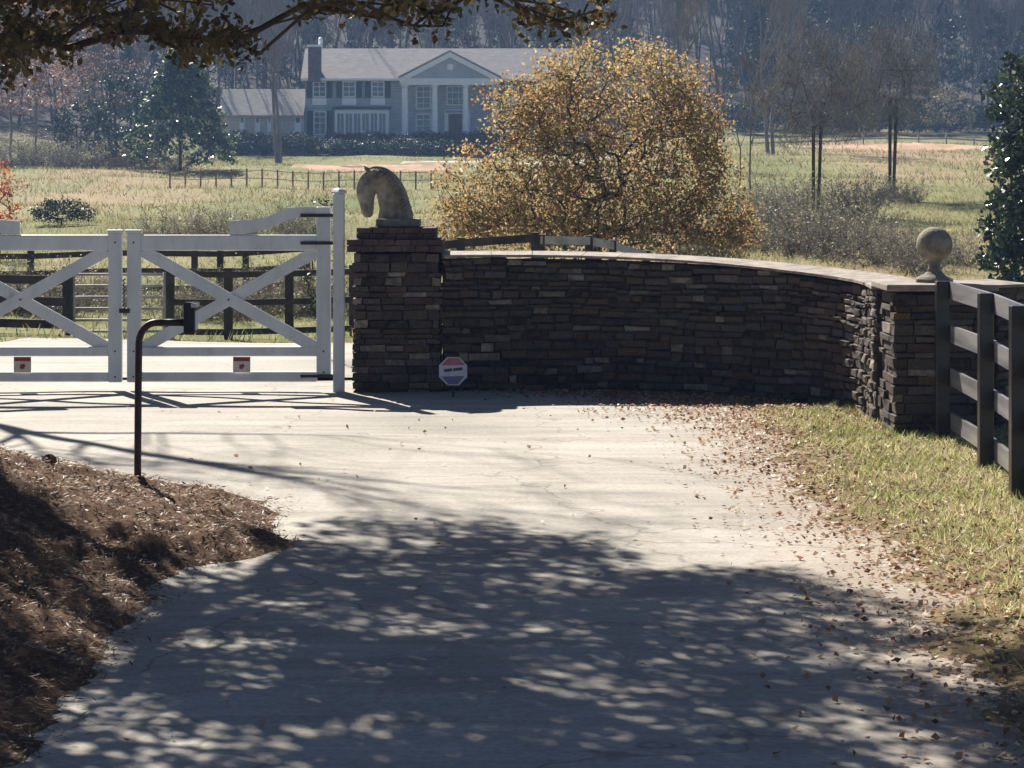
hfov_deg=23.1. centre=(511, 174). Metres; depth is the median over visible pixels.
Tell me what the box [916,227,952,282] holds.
ball finial
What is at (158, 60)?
pine tree
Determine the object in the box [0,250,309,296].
paddock fence
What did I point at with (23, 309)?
brush shrub
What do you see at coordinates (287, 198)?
meadow grass
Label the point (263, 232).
brush shrub
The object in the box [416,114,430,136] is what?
window
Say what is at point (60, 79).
wood tree
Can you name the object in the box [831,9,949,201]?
twin trunk tree
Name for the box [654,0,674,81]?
wood tree
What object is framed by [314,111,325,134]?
window
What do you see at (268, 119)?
wing window
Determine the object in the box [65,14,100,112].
wood tree
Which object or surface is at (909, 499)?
verge grass
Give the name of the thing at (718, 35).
wood tree
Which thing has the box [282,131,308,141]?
hedge shrub
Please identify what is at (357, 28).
wood tree
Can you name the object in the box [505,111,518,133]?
window
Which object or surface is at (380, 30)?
wood tree
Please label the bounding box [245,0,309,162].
bare tree
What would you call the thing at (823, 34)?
wood tree
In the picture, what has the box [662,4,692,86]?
wood tree
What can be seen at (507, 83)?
window
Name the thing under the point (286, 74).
wood tree
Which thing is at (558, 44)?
pine tree
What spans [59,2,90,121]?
wood tree
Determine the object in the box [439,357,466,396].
yard sign
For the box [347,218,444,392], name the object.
stone pillar
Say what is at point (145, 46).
bare tree
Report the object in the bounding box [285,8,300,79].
wood tree
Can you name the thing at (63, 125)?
cedar tree
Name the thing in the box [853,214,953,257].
brush shrub
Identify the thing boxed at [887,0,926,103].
wood tree
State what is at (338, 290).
gate post
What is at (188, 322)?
keypad pedestal
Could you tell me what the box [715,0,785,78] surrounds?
pine tree
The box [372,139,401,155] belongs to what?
hedge shrub
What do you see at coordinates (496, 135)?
hedge shrub
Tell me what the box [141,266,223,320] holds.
brush shrub
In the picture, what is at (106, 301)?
brush shrub
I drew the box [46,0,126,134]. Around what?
bare tree
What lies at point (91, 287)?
brush shrub
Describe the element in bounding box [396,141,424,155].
hedge shrub
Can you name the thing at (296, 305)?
brush shrub
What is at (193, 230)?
brush shrub
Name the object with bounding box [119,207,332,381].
white gate
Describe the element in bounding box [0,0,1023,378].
ground
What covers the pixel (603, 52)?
wood tree
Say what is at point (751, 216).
brush shrub
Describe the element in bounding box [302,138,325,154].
hedge shrub
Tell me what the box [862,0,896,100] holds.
wood tree
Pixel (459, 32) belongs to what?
wood tree
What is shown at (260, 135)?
hedge shrub
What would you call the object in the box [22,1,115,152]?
bare tree
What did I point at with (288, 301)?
paddock fence
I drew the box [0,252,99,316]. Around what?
brush shrub
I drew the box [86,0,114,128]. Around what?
wood tree
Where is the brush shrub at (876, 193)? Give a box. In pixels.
[835,166,912,205]
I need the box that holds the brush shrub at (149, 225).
[95,211,194,246]
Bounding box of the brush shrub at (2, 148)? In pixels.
[0,125,17,156]
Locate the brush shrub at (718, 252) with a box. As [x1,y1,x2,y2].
[652,201,765,258]
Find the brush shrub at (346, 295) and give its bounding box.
[271,254,351,317]
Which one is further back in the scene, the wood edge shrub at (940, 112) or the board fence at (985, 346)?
the wood edge shrub at (940, 112)
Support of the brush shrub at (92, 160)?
on the ground at (44, 116)
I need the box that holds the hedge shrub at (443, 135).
[428,131,455,140]
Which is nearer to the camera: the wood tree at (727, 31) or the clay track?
the clay track
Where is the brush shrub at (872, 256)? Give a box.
[812,207,962,265]
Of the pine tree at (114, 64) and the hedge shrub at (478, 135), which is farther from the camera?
the pine tree at (114, 64)
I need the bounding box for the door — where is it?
[444,110,469,137]
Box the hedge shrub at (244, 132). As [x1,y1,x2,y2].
[229,129,252,140]
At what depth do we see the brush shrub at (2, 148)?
210.67 m
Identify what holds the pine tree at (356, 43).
on the ground at (44, 116)
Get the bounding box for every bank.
[0,443,316,767]
[787,142,993,151]
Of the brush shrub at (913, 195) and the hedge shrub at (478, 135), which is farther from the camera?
the hedge shrub at (478, 135)
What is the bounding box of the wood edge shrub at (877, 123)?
[863,115,884,130]
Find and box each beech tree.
[0,1,101,147]
[0,21,47,118]
[44,20,149,153]
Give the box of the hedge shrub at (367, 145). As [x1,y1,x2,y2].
[355,138,385,154]
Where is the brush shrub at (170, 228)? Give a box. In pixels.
[107,199,233,248]
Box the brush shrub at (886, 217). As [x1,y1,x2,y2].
[773,190,917,247]
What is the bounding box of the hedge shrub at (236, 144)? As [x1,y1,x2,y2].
[217,137,244,153]
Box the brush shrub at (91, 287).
[45,253,126,310]
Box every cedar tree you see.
[46,101,102,160]
[82,65,147,161]
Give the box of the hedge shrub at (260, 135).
[243,132,265,141]
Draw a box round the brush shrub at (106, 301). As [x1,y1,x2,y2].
[75,268,183,313]
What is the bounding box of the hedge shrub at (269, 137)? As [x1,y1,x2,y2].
[264,134,277,143]
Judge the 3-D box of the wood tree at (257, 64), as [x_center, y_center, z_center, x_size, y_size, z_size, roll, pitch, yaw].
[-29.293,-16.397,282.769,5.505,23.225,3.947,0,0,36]
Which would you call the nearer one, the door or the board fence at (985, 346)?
the board fence at (985, 346)
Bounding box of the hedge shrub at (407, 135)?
[392,133,417,140]
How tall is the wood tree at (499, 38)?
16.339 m
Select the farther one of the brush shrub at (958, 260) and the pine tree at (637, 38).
the pine tree at (637, 38)
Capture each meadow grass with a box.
[0,138,1023,221]
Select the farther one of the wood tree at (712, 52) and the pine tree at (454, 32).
the pine tree at (454, 32)
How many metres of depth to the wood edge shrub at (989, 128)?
269.92 m
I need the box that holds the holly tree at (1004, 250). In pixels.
[971,51,1023,282]
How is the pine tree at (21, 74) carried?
on the ground at (44, 116)
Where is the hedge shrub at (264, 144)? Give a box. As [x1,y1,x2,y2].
[254,139,273,154]
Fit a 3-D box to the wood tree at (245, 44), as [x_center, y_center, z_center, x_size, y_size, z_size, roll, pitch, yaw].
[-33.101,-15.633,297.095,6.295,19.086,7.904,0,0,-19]
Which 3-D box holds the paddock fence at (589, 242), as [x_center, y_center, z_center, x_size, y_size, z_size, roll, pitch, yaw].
[1.645,2.174,47.450,0.374,2.135,3.853,0,0,35]
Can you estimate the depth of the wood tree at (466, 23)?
338.07 m
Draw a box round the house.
[220,37,592,140]
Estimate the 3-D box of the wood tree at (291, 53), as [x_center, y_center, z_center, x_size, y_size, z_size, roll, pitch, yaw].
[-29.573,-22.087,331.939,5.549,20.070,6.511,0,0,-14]
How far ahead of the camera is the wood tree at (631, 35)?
300.32 m
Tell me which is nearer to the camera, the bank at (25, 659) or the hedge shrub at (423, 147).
the bank at (25, 659)
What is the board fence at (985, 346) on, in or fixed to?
on the ground at (44, 116)
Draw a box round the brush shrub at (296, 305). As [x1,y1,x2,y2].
[234,256,348,317]
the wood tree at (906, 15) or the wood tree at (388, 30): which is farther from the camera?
the wood tree at (388, 30)
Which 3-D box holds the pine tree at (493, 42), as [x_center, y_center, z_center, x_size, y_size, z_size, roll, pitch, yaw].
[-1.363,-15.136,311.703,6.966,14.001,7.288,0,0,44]
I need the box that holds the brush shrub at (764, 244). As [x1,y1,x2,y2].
[702,193,819,251]
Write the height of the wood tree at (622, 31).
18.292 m
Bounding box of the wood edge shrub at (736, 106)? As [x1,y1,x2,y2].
[719,102,754,128]
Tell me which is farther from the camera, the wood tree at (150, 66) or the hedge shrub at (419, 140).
the wood tree at (150, 66)
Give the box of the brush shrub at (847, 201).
[788,161,907,217]
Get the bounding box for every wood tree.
[0,5,14,113]
[5,5,40,118]
[13,3,31,129]
[23,4,54,123]
[41,0,89,125]
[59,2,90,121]
[59,15,67,103]
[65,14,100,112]
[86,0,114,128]
[99,0,120,118]
[102,3,145,128]
[142,6,161,111]
[146,0,195,50]
[157,1,182,132]
[183,0,198,122]
[186,13,225,103]
[188,0,226,105]
[205,0,256,88]
[221,0,257,88]
[235,1,257,88]
[247,0,274,88]
[252,0,265,88]
[255,0,284,88]
[256,1,297,88]
[261,0,289,88]
[270,0,297,87]
[283,4,295,82]
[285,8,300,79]
[295,0,322,88]
[295,0,325,47]
[299,12,347,47]
[335,6,377,47]
[335,14,345,47]
[346,0,379,47]
[357,0,377,47]
[371,1,399,47]
[375,1,393,47]
[375,8,409,47]
[404,8,422,47]
[406,13,412,43]
[409,0,462,47]
[422,0,463,47]
[429,0,483,47]
[437,13,445,47]
[446,3,469,47]
[452,5,482,47]
[456,0,506,47]
[475,0,524,47]
[480,0,503,47]
[487,1,517,47]
[493,0,525,47]
[519,0,577,47]
[531,0,574,46]
[531,0,576,47]
[562,1,597,93]
[568,1,602,114]
[575,0,618,46]
[592,0,651,125]
[592,6,603,80]
[601,0,644,117]
[603,2,623,98]
[613,2,639,96]
[621,0,652,107]
[632,0,668,87]
[645,0,655,79]
[648,0,668,106]
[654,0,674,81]
[661,0,702,115]
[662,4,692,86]
[664,0,679,100]
[688,0,719,124]
[689,0,713,111]
[698,0,701,64]
[699,0,719,98]
[706,0,736,107]
[714,0,744,56]
[724,0,758,100]
[725,0,745,85]
[725,0,749,109]
[726,0,754,108]
[773,0,806,107]
[780,2,806,106]
[789,0,810,95]
[804,0,850,108]
[809,0,834,82]
[822,0,864,108]
[830,0,855,107]
[840,0,895,106]
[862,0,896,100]
[878,0,896,96]
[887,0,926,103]
[899,0,927,105]
[922,0,960,79]
[932,0,967,92]
[990,0,1023,98]
[1002,0,1023,95]
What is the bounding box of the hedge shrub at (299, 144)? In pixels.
[287,137,317,154]
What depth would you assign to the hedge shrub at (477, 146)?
242.58 m
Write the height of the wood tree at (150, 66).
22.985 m
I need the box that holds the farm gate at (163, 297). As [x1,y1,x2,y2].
[72,272,165,332]
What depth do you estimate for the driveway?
14.10 m
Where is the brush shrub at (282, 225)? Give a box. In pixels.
[237,192,331,234]
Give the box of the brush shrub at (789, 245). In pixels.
[737,178,877,255]
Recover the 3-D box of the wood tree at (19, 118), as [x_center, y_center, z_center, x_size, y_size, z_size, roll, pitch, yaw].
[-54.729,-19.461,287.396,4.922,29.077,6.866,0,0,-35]
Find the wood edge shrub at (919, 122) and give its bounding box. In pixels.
[892,107,925,134]
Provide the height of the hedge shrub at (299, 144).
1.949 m
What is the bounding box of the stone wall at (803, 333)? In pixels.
[441,251,914,422]
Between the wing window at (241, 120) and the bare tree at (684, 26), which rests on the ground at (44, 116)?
the bare tree at (684, 26)
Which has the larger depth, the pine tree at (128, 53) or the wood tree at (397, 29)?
the wood tree at (397, 29)
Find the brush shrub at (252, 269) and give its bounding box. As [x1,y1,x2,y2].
[208,251,313,310]
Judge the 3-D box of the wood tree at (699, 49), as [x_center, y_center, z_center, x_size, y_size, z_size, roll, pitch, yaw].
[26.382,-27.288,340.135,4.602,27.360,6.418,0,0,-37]
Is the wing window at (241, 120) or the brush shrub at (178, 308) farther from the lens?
the wing window at (241, 120)
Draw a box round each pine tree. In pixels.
[10,0,53,118]
[64,17,119,83]
[108,43,143,117]
[125,18,168,94]
[168,43,213,109]
[205,6,252,92]
[239,0,296,88]
[290,12,338,88]
[340,0,375,47]
[368,2,412,47]
[439,1,480,47]
[483,0,519,47]
[523,9,556,47]
[533,10,568,47]
[567,17,598,97]
[593,0,642,75]
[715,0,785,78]
[719,6,769,103]
[730,0,798,93]
[749,0,815,101]
[807,1,871,90]
[914,0,972,107]
[943,0,997,93]
[969,7,1019,97]
[988,6,1023,101]
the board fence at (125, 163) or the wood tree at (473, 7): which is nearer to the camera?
the board fence at (125, 163)
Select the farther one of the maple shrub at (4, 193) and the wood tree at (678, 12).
the wood tree at (678, 12)
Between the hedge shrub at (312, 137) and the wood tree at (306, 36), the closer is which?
the hedge shrub at (312, 137)
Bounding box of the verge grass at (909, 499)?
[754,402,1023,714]
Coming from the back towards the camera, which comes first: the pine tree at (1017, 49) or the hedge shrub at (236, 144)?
the pine tree at (1017, 49)
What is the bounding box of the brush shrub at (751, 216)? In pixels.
[659,192,789,241]
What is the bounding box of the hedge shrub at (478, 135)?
[466,130,489,142]
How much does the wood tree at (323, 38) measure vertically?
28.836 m
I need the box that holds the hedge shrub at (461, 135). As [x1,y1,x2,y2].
[446,131,473,141]
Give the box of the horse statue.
[356,166,413,218]
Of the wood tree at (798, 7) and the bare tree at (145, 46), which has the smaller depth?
the bare tree at (145, 46)
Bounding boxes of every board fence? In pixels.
[109,156,156,169]
[752,132,997,145]
[935,281,1023,496]
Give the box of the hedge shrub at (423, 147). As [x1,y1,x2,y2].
[415,140,443,155]
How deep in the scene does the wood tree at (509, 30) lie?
288.04 m
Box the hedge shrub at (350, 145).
[331,139,360,155]
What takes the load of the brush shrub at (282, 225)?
on the ground at (44, 116)
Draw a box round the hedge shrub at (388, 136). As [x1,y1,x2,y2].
[377,132,398,140]
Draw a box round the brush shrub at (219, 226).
[181,202,270,234]
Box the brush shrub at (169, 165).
[146,143,204,170]
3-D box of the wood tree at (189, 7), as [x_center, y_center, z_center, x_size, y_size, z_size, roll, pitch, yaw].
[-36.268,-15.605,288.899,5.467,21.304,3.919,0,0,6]
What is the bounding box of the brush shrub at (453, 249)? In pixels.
[366,206,500,258]
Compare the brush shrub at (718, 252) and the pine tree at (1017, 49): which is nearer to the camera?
the brush shrub at (718, 252)
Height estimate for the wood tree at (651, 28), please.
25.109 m
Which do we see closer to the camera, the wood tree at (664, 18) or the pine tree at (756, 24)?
the pine tree at (756, 24)
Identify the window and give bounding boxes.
[239,118,244,130]
[255,118,259,131]
[267,118,270,131]
[294,118,300,131]
[313,81,325,96]
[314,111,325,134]
[332,107,391,138]
[342,81,355,96]
[371,81,384,96]
[416,86,430,108]
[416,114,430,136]
[446,86,462,104]
[505,81,518,96]
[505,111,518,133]
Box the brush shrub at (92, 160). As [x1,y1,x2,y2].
[39,125,133,168]
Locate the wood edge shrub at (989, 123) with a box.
[977,99,1016,131]
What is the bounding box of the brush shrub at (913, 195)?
[882,171,936,203]
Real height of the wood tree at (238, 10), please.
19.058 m
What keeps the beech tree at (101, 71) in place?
on the ground at (44, 116)
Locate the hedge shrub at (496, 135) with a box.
[484,132,509,144]
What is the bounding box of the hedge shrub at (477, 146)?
[455,141,483,155]
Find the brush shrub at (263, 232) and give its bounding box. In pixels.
[198,204,273,234]
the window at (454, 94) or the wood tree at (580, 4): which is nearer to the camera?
the window at (454, 94)
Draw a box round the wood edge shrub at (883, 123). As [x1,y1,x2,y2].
[873,101,906,131]
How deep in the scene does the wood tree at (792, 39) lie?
314.55 m
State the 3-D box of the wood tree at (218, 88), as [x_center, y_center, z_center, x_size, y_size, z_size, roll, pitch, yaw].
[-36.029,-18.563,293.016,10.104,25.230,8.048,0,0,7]
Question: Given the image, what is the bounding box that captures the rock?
[42,454,56,463]
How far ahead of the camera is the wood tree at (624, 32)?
295.97 m
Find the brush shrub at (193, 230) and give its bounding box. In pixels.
[153,196,271,234]
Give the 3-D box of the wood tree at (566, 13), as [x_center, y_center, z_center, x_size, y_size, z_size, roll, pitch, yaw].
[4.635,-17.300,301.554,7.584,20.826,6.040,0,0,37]
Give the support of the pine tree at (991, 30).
on the ground at (44, 116)
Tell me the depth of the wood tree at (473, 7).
301.40 m
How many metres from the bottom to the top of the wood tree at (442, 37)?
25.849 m
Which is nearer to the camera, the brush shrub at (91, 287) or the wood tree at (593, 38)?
the brush shrub at (91, 287)
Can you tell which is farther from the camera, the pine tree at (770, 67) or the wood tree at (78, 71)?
the pine tree at (770, 67)
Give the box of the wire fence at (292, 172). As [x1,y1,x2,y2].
[169,168,446,190]
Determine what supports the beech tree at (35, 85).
on the ground at (44, 116)
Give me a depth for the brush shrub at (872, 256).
59.90 m
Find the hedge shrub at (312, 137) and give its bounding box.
[302,135,323,139]
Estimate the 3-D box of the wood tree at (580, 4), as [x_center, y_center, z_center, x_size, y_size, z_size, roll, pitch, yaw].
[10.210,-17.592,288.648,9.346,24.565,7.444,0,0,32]
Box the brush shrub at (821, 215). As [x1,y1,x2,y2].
[761,188,884,246]
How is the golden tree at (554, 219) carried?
on the ground at (44, 116)
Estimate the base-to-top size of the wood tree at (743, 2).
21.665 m
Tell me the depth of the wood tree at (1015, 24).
284.05 m
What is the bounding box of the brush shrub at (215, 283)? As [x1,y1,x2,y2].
[147,254,306,310]
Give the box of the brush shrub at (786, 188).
[734,166,850,207]
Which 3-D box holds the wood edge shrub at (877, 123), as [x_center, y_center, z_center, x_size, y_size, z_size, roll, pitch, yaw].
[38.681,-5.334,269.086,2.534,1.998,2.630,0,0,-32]
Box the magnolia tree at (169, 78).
[121,48,241,169]
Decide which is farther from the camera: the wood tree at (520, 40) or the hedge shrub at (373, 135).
the wood tree at (520, 40)
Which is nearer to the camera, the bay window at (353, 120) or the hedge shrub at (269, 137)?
the hedge shrub at (269, 137)
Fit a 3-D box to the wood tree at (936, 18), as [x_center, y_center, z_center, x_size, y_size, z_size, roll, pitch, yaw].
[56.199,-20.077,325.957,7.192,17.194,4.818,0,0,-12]
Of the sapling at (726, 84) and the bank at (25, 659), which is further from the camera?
the sapling at (726, 84)
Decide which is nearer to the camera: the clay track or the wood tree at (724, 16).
the clay track
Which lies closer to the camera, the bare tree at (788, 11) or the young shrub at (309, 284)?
the young shrub at (309, 284)
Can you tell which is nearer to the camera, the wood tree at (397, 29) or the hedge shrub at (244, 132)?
the hedge shrub at (244, 132)
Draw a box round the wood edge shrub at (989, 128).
[971,113,991,131]
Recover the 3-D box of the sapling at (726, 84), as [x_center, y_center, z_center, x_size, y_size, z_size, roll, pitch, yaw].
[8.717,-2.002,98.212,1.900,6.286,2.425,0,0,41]
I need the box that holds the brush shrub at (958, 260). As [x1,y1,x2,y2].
[884,215,991,265]
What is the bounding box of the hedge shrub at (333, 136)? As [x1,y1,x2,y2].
[321,132,346,141]
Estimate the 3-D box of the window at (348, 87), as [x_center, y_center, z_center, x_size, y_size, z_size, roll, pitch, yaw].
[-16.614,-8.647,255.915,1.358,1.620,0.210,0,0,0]
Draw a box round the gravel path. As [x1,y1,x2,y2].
[400,151,637,164]
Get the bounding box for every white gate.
[0,219,124,381]
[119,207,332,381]
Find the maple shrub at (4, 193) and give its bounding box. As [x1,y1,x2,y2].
[0,159,28,253]
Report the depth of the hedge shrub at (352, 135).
248.71 m
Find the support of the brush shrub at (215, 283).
on the ground at (44, 116)
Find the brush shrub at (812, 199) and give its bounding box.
[713,179,856,245]
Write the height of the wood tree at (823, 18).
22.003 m
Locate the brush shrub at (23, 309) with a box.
[0,260,47,315]
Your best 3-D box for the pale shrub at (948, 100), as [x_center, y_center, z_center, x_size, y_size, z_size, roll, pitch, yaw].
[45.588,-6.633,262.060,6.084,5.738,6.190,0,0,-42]
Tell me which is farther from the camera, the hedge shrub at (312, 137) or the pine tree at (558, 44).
the pine tree at (558, 44)
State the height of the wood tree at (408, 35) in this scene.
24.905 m
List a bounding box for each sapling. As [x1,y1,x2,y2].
[705,43,765,192]
[738,43,779,199]
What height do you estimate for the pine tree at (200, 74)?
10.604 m
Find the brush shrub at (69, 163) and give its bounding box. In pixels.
[4,134,106,168]
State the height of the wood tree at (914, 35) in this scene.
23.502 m
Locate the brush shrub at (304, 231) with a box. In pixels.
[270,197,361,239]
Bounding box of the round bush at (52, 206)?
[27,195,96,224]
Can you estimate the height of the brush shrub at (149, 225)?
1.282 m
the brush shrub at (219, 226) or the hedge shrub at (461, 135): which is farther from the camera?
the hedge shrub at (461, 135)
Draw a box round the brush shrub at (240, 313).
[181,262,308,321]
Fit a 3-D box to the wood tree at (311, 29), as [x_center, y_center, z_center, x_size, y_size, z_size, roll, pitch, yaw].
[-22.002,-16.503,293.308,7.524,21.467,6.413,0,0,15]
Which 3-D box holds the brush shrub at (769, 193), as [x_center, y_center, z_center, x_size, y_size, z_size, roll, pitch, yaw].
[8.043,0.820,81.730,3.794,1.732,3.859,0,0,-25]
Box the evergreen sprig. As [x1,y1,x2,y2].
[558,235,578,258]
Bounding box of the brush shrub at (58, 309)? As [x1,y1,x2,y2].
[8,254,105,317]
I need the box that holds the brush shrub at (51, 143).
[0,127,107,166]
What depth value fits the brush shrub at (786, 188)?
88.07 m
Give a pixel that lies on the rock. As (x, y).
(52, 457)
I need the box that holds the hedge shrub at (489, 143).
[478,137,504,153]
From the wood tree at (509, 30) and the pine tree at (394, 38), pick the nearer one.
the wood tree at (509, 30)
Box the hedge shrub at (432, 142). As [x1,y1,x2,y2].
[425,138,440,153]
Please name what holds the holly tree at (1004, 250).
on the ground at (44, 116)
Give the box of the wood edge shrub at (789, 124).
[780,116,804,132]
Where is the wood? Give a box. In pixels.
[68,0,1023,76]
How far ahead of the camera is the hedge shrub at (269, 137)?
248.55 m
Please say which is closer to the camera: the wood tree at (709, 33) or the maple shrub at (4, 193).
the maple shrub at (4, 193)
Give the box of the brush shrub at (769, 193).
[726,178,812,223]
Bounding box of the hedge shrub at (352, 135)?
[341,132,362,142]
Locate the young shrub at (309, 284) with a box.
[299,197,345,323]
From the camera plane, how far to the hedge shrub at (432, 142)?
245.65 m
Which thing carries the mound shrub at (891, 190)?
on the ground at (44, 116)
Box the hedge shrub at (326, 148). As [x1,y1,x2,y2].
[313,142,344,155]
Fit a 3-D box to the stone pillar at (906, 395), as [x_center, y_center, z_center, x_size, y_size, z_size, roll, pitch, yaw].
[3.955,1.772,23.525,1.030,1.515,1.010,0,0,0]
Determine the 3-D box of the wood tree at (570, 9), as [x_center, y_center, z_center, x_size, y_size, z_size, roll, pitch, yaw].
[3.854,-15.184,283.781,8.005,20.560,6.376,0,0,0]
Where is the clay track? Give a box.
[291,162,448,172]
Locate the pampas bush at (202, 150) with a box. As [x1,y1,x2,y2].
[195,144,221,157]
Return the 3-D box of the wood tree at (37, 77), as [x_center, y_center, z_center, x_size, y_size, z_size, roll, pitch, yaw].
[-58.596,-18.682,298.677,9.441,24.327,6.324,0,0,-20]
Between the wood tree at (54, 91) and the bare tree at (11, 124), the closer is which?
the bare tree at (11, 124)
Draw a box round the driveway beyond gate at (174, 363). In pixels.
[0,338,353,376]
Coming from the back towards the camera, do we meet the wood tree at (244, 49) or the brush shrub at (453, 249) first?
the wood tree at (244, 49)
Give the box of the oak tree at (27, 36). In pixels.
[0,0,627,94]
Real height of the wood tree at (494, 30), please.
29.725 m
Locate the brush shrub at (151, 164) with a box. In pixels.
[111,143,177,170]
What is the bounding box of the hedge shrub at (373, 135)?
[358,131,384,141]
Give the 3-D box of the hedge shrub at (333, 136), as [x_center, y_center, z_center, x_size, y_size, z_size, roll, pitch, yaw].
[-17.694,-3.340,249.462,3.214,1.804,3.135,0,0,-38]
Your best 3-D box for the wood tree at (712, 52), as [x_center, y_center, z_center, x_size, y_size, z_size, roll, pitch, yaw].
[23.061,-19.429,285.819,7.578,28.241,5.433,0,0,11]
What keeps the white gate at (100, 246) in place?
attached to the gate post
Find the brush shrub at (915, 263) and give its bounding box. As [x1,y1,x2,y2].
[867,224,974,275]
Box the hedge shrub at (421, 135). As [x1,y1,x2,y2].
[411,130,439,140]
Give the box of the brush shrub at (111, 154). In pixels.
[71,131,141,169]
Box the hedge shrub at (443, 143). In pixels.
[434,139,461,155]
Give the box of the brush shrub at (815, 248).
[758,200,919,260]
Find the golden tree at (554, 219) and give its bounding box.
[421,32,770,259]
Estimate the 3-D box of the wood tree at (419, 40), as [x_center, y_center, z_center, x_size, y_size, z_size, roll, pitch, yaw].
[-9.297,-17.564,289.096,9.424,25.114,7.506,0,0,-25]
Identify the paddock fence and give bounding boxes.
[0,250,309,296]
[0,266,71,334]
[165,265,355,339]
[354,232,538,261]
[539,234,649,261]
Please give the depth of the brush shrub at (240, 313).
48.94 m
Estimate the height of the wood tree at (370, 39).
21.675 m
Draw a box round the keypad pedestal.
[134,302,198,475]
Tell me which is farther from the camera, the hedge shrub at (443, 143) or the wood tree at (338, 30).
the wood tree at (338, 30)
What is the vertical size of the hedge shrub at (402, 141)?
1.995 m
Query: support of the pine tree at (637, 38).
on the ground at (44, 116)
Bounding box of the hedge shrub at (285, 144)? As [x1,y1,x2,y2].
[267,137,296,154]
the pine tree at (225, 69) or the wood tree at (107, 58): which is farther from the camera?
the pine tree at (225, 69)
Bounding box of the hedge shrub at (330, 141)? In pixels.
[321,138,347,154]
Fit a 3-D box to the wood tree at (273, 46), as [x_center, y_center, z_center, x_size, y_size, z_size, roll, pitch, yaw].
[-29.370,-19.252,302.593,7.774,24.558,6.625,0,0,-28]
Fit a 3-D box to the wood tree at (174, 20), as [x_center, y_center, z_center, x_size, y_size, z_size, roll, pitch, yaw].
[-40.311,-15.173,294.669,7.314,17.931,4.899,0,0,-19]
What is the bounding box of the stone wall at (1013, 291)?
[960,279,1023,428]
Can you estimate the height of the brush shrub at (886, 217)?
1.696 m
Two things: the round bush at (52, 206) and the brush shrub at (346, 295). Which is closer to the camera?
the brush shrub at (346, 295)
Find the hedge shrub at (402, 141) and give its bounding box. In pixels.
[388,136,413,153]
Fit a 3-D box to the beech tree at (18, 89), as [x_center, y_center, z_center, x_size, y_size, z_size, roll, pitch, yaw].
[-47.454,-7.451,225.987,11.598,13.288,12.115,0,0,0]
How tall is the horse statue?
0.624 m
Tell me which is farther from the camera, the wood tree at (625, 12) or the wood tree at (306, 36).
the wood tree at (306, 36)
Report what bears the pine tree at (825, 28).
on the ground at (44, 116)
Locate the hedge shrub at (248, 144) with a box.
[235,138,263,153]
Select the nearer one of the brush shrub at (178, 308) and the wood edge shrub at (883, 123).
the brush shrub at (178, 308)
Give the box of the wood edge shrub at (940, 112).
[910,104,944,132]
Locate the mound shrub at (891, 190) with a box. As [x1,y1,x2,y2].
[872,187,909,200]
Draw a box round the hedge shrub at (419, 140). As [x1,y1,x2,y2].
[406,138,427,154]
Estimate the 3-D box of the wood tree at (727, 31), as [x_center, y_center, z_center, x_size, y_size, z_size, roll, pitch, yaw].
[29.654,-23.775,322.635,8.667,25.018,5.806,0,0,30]
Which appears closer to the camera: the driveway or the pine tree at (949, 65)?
the driveway
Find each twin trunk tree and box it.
[736,17,893,210]
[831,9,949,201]
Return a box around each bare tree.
[0,6,13,156]
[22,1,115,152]
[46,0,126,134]
[117,0,190,151]
[163,0,233,138]
[188,0,283,88]
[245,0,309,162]
[653,0,711,173]
[754,0,815,154]
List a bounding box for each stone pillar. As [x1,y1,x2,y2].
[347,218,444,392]
[871,280,998,435]
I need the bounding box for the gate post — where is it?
[331,188,346,391]
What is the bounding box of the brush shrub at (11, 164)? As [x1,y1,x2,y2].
[0,123,73,168]
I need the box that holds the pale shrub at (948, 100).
[918,84,976,136]
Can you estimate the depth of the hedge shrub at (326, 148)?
242.56 m
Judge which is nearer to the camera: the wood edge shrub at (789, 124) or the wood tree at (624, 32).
the wood edge shrub at (789, 124)
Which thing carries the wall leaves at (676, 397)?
on the driveway
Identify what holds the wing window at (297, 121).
in the house
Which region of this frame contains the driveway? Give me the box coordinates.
[0,378,1023,767]
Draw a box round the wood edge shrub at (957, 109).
[941,101,983,131]
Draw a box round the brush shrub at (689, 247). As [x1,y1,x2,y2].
[624,209,758,261]
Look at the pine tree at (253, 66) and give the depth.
321.89 m
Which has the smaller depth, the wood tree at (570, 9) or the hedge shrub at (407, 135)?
the hedge shrub at (407, 135)
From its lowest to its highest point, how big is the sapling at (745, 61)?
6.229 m
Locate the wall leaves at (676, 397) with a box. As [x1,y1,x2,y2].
[458,388,883,431]
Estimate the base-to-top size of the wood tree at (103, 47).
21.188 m
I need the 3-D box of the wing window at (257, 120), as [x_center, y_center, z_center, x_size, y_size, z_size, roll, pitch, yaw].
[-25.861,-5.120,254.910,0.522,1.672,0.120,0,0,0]
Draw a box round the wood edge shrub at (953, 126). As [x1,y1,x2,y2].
[928,112,961,132]
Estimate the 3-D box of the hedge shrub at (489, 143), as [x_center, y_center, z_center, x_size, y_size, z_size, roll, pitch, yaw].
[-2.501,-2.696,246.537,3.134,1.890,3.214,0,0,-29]
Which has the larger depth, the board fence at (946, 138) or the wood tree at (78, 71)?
the wood tree at (78, 71)
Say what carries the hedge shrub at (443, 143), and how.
on the ground at (44, 116)
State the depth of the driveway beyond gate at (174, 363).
33.85 m
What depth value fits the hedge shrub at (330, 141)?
245.38 m
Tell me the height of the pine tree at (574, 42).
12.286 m
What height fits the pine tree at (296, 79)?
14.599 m
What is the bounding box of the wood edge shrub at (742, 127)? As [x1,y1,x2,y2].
[734,107,769,134]
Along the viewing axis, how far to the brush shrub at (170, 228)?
77.89 m

